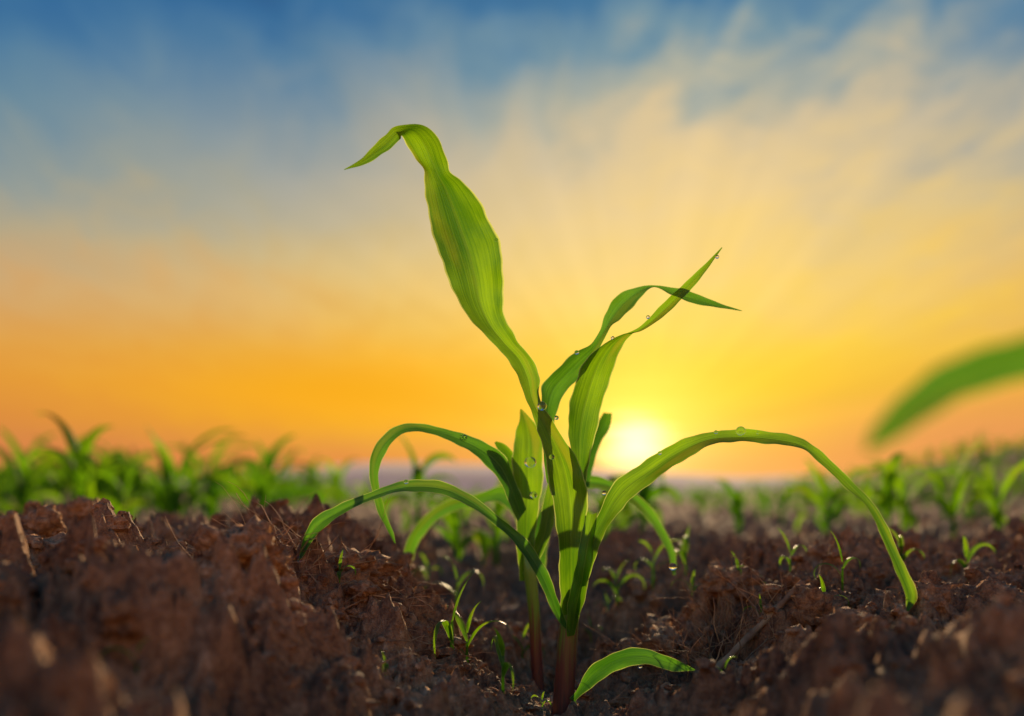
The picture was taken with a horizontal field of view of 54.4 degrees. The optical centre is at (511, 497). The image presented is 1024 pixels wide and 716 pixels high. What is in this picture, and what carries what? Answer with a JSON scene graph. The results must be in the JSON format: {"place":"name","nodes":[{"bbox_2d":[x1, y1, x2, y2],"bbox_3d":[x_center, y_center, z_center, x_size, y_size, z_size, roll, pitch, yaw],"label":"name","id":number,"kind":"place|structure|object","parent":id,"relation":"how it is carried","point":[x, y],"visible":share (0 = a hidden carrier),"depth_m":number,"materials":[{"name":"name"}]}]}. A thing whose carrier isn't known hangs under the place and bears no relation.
{"place":"outdoors","nodes":[
{"label":"outdoors","id":0,"kind":"place"},
{"bbox_2d":[1,462,861,497],"bbox_3d":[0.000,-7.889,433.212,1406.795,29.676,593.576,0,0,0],"label":"distant hills","id":1,"kind":"structure","parent":0,"point":[466,477],"depth_m":593.46,"materials":[{"name":"grey"}]},
{"bbox_2d":[0,445,1023,715],"bbox_3d":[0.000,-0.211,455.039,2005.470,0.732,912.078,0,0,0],"label":"ground","id":2,"kind":"structure","parent":0,"point":[216,657],"depth_m":0.38,"materials":[{"name":"soil"}]},
{"bbox_2d":[0,448,73,513],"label":"corn seedling","id":3,"kind":"object","parent":2,"relation":"on","point":[19,485],"visible":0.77,"depth_m":1.71,"materials":[{"name":"green plant"}]},
{"bbox_2d":[25,412,115,499],"bbox_3d":[-0.567,-0.032,1.278,0.092,0.161,0.212,0,0,-33],"label":"corn seedling","id":4,"kind":"object","parent":2,"relation":"on","point":[77,469],"visible":0.95,"depth_m":1.29,"materials":[{"name":"green plant"}]},
{"bbox_2d":[88,456,155,515],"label":"corn seedling","id":5,"kind":"object","parent":2,"relation":"on","point":[132,509],"visible":0.5,"depth_m":1.60,"materials":[{"name":"green plant"}]},
{"bbox_2d":[96,429,240,512],"bbox_3d":[-0.518,-0.017,1.499,0.224,0.175,0.062,0,0,-23],"label":"corn seedling","id":6,"kind":"object","parent":2,"relation":"on","point":[222,476],"visible":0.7,"depth_m":1.50,"materials":[{"name":"green plant"}]},
{"bbox_2d":[213,460,297,513],"bbox_3d":[-0.377,0.008,1.500,0.088,0.131,0.171,0,0,9],"label":"corn seedling","id":7,"kind":"object","parent":2,"relation":"on","point":[260,476],"visible":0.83,"depth_m":1.50,"materials":[{"name":"green plant"}]},
{"bbox_2d":[337,550,355,582],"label":"grass sprout","id":8,"kind":"object","parent":2,"relation":"on","point":[339,565],"depth_m":0.45,"materials":[{"name":"green plant"}]},
{"bbox_2d":[380,649,388,675],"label":"grass sprout","id":9,"kind":"object","parent":2,"relation":"on","point":[385,665],"depth_m":0.40,"materials":[{"name":"green plant"}]},
{"bbox_2d":[383,435,458,524],"bbox_3d":[-0.107,-0.020,1.194,0.046,0.121,0.098,0,0,32],"label":"corn seedling","id":10,"kind":"object","parent":2,"relation":"on","point":[418,473],"visible":0.8,"depth_m":1.20,"materials":[{"name":"green plant"}]},
{"bbox_2d":[413,553,441,580],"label":"grass sprout","id":11,"kind":"object","parent":2,"relation":"on","point":[426,563],"depth_m":0.77,"materials":[{"name":"green plant"}]},
{"bbox_2d":[433,571,474,656],"bbox_3d":[-0.029,0.057,0.451,0.009,0.046,0.034,0,0,29],"label":"grass sprout","id":12,"kind":"object","parent":2,"relation":"on","point":[448,627],"depth_m":0.46,"materials":[{"name":"green plant"}]},
{"bbox_2d":[424,556,483,605],"bbox_3d":[-0.036,0.056,0.642,0.047,0.037,0.008,0,0,-34],"label":"grass sprout","id":13,"kind":"object","parent":2,"relation":"on","point":[461,579],"depth_m":0.64,"materials":[{"name":"green plant"}]},
{"bbox_2d":[428,492,488,565],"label":"corn seedling","id":14,"kind":"object","parent":2,"relation":"on","point":[451,519],"visible":0.62,"depth_m":0.95,"materials":[{"name":"green plant"}]},
{"bbox_2d":[446,601,509,662],"bbox_3d":[-0.026,0.068,0.479,0.051,0.038,0.021,0,0,41],"label":"grass sprout","id":15,"kind":"object","parent":2,"relation":"on","point":[461,624],"depth_m":0.48,"materials":[{"name":"green plant"}]},
{"bbox_2d":[459,481,507,565],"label":"corn seedling","id":16,"kind":"object","parent":2,"relation":"on","point":[498,507],"visible":0.44,"depth_m":1.10,"materials":[{"name":"green plant"}]},
{"bbox_2d":[0,482,983,715],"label":"dry roots","id":17,"kind":"object","parent":2,"relation":"on","point":[290,540],"visible":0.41,"depth_m":0.48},
{"bbox_2d":[491,627,513,693],"bbox_3d":[-0.004,0.070,0.422,0.010,0.032,0.040,0,0,0],"label":"grass sprout","id":18,"kind":"object","parent":2,"relation":"on","point":[500,646],"depth_m":0.42,"materials":[{"name":"green plant"}]},
{"bbox_2d":[0,495,1023,715],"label":"soil clods","id":19,"kind":"object","parent":2,"relation":"on","point":[816,605],"visible":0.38,"depth_m":0.46,"materials":[{"name":"brown soil"}]},
{"bbox_2d":[0,497,1023,715],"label":"soil crumbs","id":20,"kind":"object","parent":2,"relation":"on","point":[938,603],"visible":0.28,"depth_m":0.43,"materials":[{"name":"brown soil"}]},
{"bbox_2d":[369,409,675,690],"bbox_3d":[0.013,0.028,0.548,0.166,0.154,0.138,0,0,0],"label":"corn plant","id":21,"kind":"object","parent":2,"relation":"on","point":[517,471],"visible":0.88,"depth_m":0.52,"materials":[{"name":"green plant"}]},
{"bbox_2d":[512,623,543,657],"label":"grass sprout","id":22,"kind":"object","parent":2,"relation":"on","point":[524,633],"depth_m":0.58,"materials":[{"name":"green plant"}]},
{"bbox_2d":[531,691,550,706],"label":"grass sprout","id":23,"kind":"object","parent":2,"relation":"on","point":[542,698],"depth_m":0.45,"materials":[{"name":"green plant"}]},
{"bbox_2d":[544,462,599,522],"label":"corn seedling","id":24,"kind":"object","parent":2,"relation":"on","point":[588,500],"visible":0.05,"depth_m":1.26,"materials":[{"name":"green plant"}]},
{"bbox_2d":[583,611,602,642],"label":"grass sprout","id":25,"kind":"object","parent":2,"relation":"on","point":[588,631],"depth_m":0.62,"materials":[{"name":"green plant"}]},
{"bbox_2d":[294,124,916,715],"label":"corn plant","id":26,"kind":"object","parent":2,"relation":"on","point":[466,240],"visible":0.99,"depth_m":0.46,"materials":[{"name":"green plant"}]},
{"bbox_2d":[594,589,621,610],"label":"grass sprout","id":27,"kind":"object","parent":2,"relation":"on","point":[609,600],"depth_m":0.65,"materials":[{"name":"green plant"}]},
{"bbox_2d":[587,473,646,542],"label":"corn seedling","id":28,"kind":"object","parent":2,"relation":"on","point":[624,524],"visible":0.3,"depth_m":1.01,"materials":[{"name":"green plant"}]},
{"bbox_2d":[593,559,644,605],"bbox_3d":[0.070,0.057,0.655,0.036,0.034,0.024,0,0,0],"label":"grass sprout","id":29,"kind":"object","parent":2,"relation":"on","point":[625,578],"depth_m":0.65,"materials":[{"name":"green plant"}]},
{"bbox_2d":[637,474,679,532],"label":"corn seedling","id":30,"kind":"object","parent":2,"relation":"on","point":[647,494],"visible":0.39,"depth_m":1.24,"materials":[{"name":"green plant"}]},
{"bbox_2d":[634,539,684,589],"bbox_3d":[0.099,0.044,0.656,0.035,0.034,0.013,0,0,14],"label":"grass sprout","id":31,"kind":"object","parent":2,"relation":"on","point":[649,547],"depth_m":0.66,"materials":[{"name":"green plant"}]},
{"bbox_2d":[675,524,689,575],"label":"grass sprout","id":32,"kind":"object","parent":2,"relation":"on","point":[683,550],"depth_m":0.67,"materials":[{"name":"green plant"}]},
{"bbox_2d":[671,569,697,594],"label":"grass sprout","id":33,"kind":"object","parent":2,"relation":"on","point":[693,581],"depth_m":0.56,"materials":[{"name":"green plant"}]},
{"bbox_2d":[701,479,742,533],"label":"corn seedling","id":34,"kind":"object","parent":2,"relation":"on","point":[736,510],"visible":1,"depth_m":1.25,"materials":[{"name":"green plant"}]},
{"bbox_2d":[716,656,735,671],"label":"grass sprout","id":35,"kind":"object","parent":2,"relation":"on","point":[727,660],"depth_m":0.40,"materials":[{"name":"green plant"}]},
{"bbox_2d":[732,552,743,574],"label":"grass sprout","id":36,"kind":"object","parent":2,"relation":"on","point":[737,564],"depth_m":0.54,"materials":[{"name":"green plant"}]},
{"bbox_2d":[743,594,761,613],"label":"grass sprout","id":37,"kind":"object","parent":2,"relation":"on","point":[760,602],"depth_m":0.48,"materials":[{"name":"green plant"}]},
{"bbox_2d":[715,580,805,670],"bbox_3d":[0.109,0.068,0.468,0.069,0.056,0.004,0,0,-22],"label":"straw stalk","id":38,"kind":"object","parent":2,"relation":"on","point":[747,638],"visible":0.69,"depth_m":0.47,"materials":[{"name":"brown plant"}]},
{"bbox_2d":[778,528,806,571],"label":"grass sprout","id":39,"kind":"object","parent":2,"relation":"on","point":[791,552],"depth_m":0.56,"materials":[{"name":"green plant"}]},
{"bbox_2d":[780,459,878,534],"bbox_3d":[0.418,0.011,1.310,0.114,0.123,0.070,0,0,0],"label":"corn seedling","id":40,"kind":"object","parent":2,"relation":"on","point":[814,496],"visible":0.94,"depth_m":1.30,"materials":[{"name":"green plant"}]},
{"bbox_2d":[818,574,848,606],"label":"grass sprout","id":41,"kind":"object","parent":2,"relation":"on","point":[822,588],"depth_m":0.47,"materials":[{"name":"green plant"}]},
{"bbox_2d":[814,526,860,590],"bbox_3d":[0.164,0.032,0.501,0.024,0.036,0.008,0,0,0],"label":"grass sprout","id":42,"kind":"object","parent":2,"relation":"on","point":[847,560],"depth_m":0.50,"materials":[{"name":"green plant"}]},
{"bbox_2d":[866,452,904,527],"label":"corn seedling","id":43,"kind":"object","parent":2,"relation":"on","point":[888,476],"visible":0.91,"depth_m":1.40,"materials":[{"name":"green plant"}]},
{"bbox_2d":[889,528,924,561],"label":"grass sprout","id":44,"kind":"object","parent":2,"relation":"on","point":[900,544],"depth_m":0.58,"materials":[{"name":"green plant"}]},
{"bbox_2d":[865,336,1023,452],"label":"leaf","id":45,"kind":"object","parent":2,"relation":"on","point":[934,391],"visible":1,"depth_m":0.17,"materials":[{"name":"green plant"}]},
{"bbox_2d":[897,433,1007,539],"bbox_3d":[0.522,-0.007,1.190,0.126,0.142,0.065,0,0,41],"label":"corn seedling","id":46,"kind":"object","parent":2,"relation":"on","point":[956,494],"visible":0.92,"depth_m":1.20,"materials":[{"name":"green plant"}]},
{"bbox_2d":[950,536,994,578],"bbox_3d":[0.275,0.038,0.599,0.040,0.031,0.006,0,0,-28],"label":"grass sprout","id":47,"kind":"object","parent":2,"relation":"on","point":[969,555],"depth_m":0.60,"materials":[{"name":"green plant"}]},
{"bbox_2d":[960,462,1023,528],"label":"corn seedling","id":48,"kind":"object","parent":2,"relation":"on","point":[995,508],"visible":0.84,"depth_m":1.15,"materials":[{"name":"green plant"}]},
{"bbox_2d":[0,427,1023,532],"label":"corn seedlings field","id":49,"kind":"structure","parent":0,"point":[209,491],"depth_m":2.50,"materials":[{"name":"green plant"}]},
{"bbox_2d":[0,0,1023,476],"label":"sky","id":50,"kind":"structure","parent":0,"point":[189,250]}
]}

